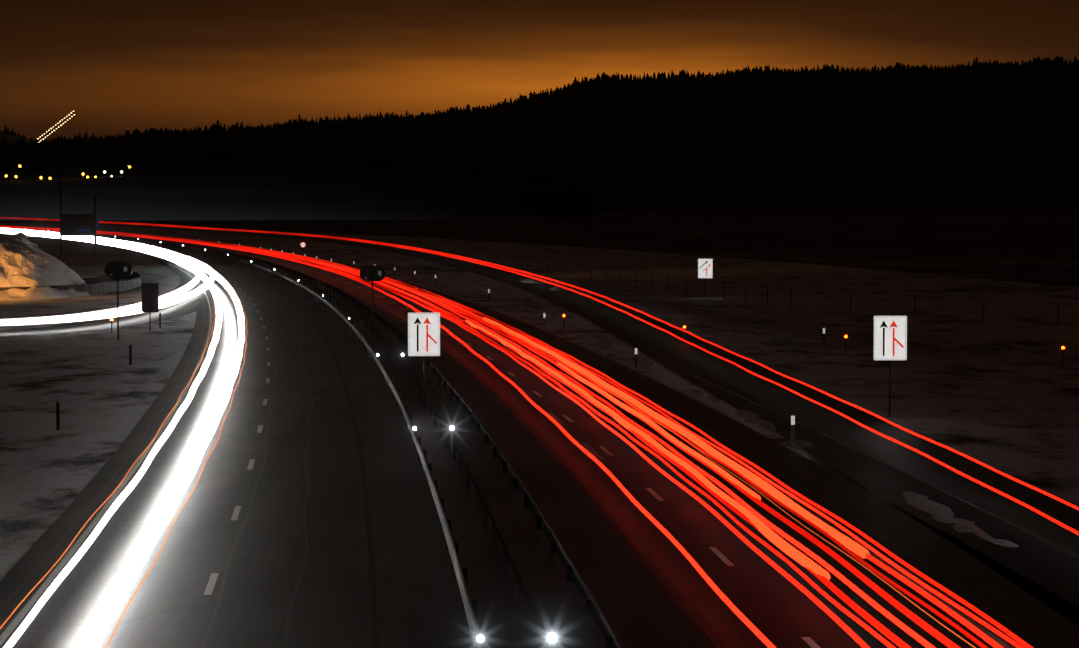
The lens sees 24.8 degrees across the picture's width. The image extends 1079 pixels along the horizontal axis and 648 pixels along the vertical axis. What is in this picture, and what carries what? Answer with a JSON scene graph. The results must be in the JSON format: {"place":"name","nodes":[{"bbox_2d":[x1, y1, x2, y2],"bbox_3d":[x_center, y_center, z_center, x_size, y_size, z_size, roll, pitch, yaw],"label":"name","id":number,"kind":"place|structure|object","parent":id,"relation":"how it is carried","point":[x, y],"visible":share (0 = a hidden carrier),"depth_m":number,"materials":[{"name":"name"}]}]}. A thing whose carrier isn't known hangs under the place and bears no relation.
{"place":"outdoors","nodes":[
{"label":"outdoors","id":0,"kind":"place"},
{"bbox_2d":[0,132,32,147],"bbox_3d":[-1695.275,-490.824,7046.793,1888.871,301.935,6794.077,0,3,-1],"label":"ridge","id":1,"kind":"structure","parent":0,"point":[10,138],"depth_m":8230.06,"materials":[{"name":"grey"}]},
{"bbox_2d":[1,125,56,142],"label":"ridge conifers","id":2,"kind":"object","parent":1,"relation":"on","point":[6,130],"visible":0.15,"depth_m":9238.32,"materials":[{"name":"black plant"}]},
{"bbox_2d":[37,111,74,142],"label":"airplane light trails","id":3,"kind":"object","parent":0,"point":[55,125],"visible":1,"depth_m":8805.73,"materials":[{"name":"white"}]},
{"bbox_2d":[3,227,555,647],"bbox_3d":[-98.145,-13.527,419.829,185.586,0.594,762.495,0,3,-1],"label":"reflector lights","id":4,"kind":"object","parent":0,"point":[551,638],"visible":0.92,"depth_m":40.56},
{"bbox_2d":[14,228,623,647],"bbox_3d":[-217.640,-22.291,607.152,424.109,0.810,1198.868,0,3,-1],"label":"median guard rails","id":5,"kind":"object","parent":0,"point":[592,608],"visible":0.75,"depth_m":69.09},
{"bbox_2d":[0,219,1078,647],"bbox_3d":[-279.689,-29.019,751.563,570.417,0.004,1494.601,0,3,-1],"label":"road asphalt","id":6,"kind":"structure","parent":0,"point":[1030,581],"depth_m":65.20,"materials":[{"name":"grey asphalt"}]},
{"bbox_2d":[360,266,385,337],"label":"road sign","id":7,"kind":"object","parent":6,"relation":"on","point":[372,273],"visible":0.94,"depth_m":146.95,"materials":[{"name":"grey metal"}]},
{"bbox_2d":[408,313,439,408],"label":"merge sign","id":8,"kind":"object","parent":6,"relation":"on","point":[423,334],"visible":1,"depth_m":96.26,"materials":[{"name":"white metal"}]},
{"bbox_2d":[0,233,1025,647],"bbox_3d":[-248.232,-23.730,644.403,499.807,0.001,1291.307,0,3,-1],"label":"road markings","id":9,"kind":"object","parent":6,"relation":"on","point":[1004,643],"visible":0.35,"depth_m":60.61,"materials":[{"name":"white paint"}]},
{"bbox_2d":[0,269,1060,647],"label":"road repairs and cracks","id":10,"kind":"object","parent":6,"relation":"on","point":[282,563],"visible":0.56,"depth_m":59.89,"materials":[{"name":"asphalt"}]},
{"bbox_2d":[0,217,1078,647],"bbox_3d":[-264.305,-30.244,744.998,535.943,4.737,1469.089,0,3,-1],"label":"light trails","id":11,"kind":"object","parent":6,"relation":"on","point":[748,513],"visible":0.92,"depth_m":70.74,"materials":[{"name":"red"}]},
{"bbox_2d":[56,244,1078,556],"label":"marker posts","id":12,"kind":"object","parent":6,"relation":"on","point":[636,368],"visible":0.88,"depth_m":87.66,"materials":[{"name":"white plastic"}]},
{"bbox_2d":[0,222,1078,581],"bbox_3d":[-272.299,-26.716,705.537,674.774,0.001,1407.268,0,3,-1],"label":"verge ground","id":13,"kind":"structure","parent":0,"point":[1014,414],"depth_m":141.04,"materials":[{"name":"black soil"}]},
{"bbox_2d":[0,232,98,299],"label":"snow heap","id":14,"kind":"object","parent":13,"relation":"on","point":[25,261],"visible":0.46,"depth_m":210.96,"materials":[{"name":"white snow"}]},
{"bbox_2d":[0,271,140,295],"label":"wall","id":15,"kind":"structure","parent":13,"relation":"on","point":[132,282],"depth_m":217.74,"materials":[{"name":"grey paint"}]},
{"bbox_2d":[55,186,98,253],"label":"direction sign gantry","id":16,"kind":"object","parent":13,"relation":"on","point":[79,224],"visible":1,"depth_m":386.91,"materials":[{"name":"black metal"}]},
{"bbox_2d":[104,261,131,339],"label":"road sign","id":17,"kind":"object","parent":13,"relation":"on","point":[117,269],"visible":0.96,"depth_m":145.35,"materials":[{"name":"grey metal"}]},
{"bbox_2d":[141,283,158,329],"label":"road sign","id":18,"kind":"object","parent":13,"relation":"on","point":[150,297],"visible":1,"depth_m":155.85,"materials":[{"name":"black"}]},
{"bbox_2d":[110,314,1064,365],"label":"reflector lights","id":19,"kind":"object","parent":13,"relation":"on","point":[845,338],"visible":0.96,"depth_m":132.93,"materials":[{"name":"orange paint"}]},
{"bbox_2d":[698,259,712,296],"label":"merge sign","id":20,"kind":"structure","parent":13,"relation":"on","point":[705,268],"depth_m":211.49,"materials":[{"name":"white"}]},
{"bbox_2d":[345,264,1078,546],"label":"snow patches","id":21,"kind":"object","parent":13,"relation":"on","point":[856,341],"visible":0.9,"depth_m":142.14,"materials":[{"name":"white snow"}]},
{"bbox_2d":[874,316,906,416],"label":"merge sign","id":22,"kind":"object","parent":13,"relation":"on","point":[890,338],"visible":1,"depth_m":92.91,"materials":[{"name":"white metal"}]},
{"bbox_2d":[0,63,1078,209],"bbox_3d":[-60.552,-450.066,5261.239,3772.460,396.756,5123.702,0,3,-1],"label":"ridge","id":23,"kind":"structure","parent":0,"point":[997,138],"depth_m":4237.24,"materials":[{"name":"grey"}]},
{"bbox_2d":[0,56,1078,147],"bbox_3d":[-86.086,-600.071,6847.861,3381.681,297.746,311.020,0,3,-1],"label":"ridge conifers","id":24,"kind":"object","parent":23,"relation":"on","point":[534,95],"visible":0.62,"depth_m":6886.42,"materials":[{"name":"black plant"}]},
{"bbox_2d":[0,210,1078,286],"bbox_3d":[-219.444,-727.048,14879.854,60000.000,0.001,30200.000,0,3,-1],"label":"ground","id":25,"kind":"structure","parent":0,"point":[1035,246],"depth_m":670.52,"materials":[{"name":"black soil"}]},
{"bbox_2d":[0,0,1078,141],"label":"sky","id":26,"kind":"structure","parent":0,"point":[120,66],"materials":[{"name":"orange"}]},
{"bbox_3d":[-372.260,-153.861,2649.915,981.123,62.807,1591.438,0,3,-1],"label":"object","id":27,"kind":"object","parent":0,"visible":0},
{"bbox_2d":[5,165,130,179],"bbox_3d":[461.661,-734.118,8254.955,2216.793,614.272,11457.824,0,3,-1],"label":"distant lights","id":28,"kind":"object","parent":27,"relation":"on","point":[121,172],"depth_m":2551.79,"materials":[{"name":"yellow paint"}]}
]}

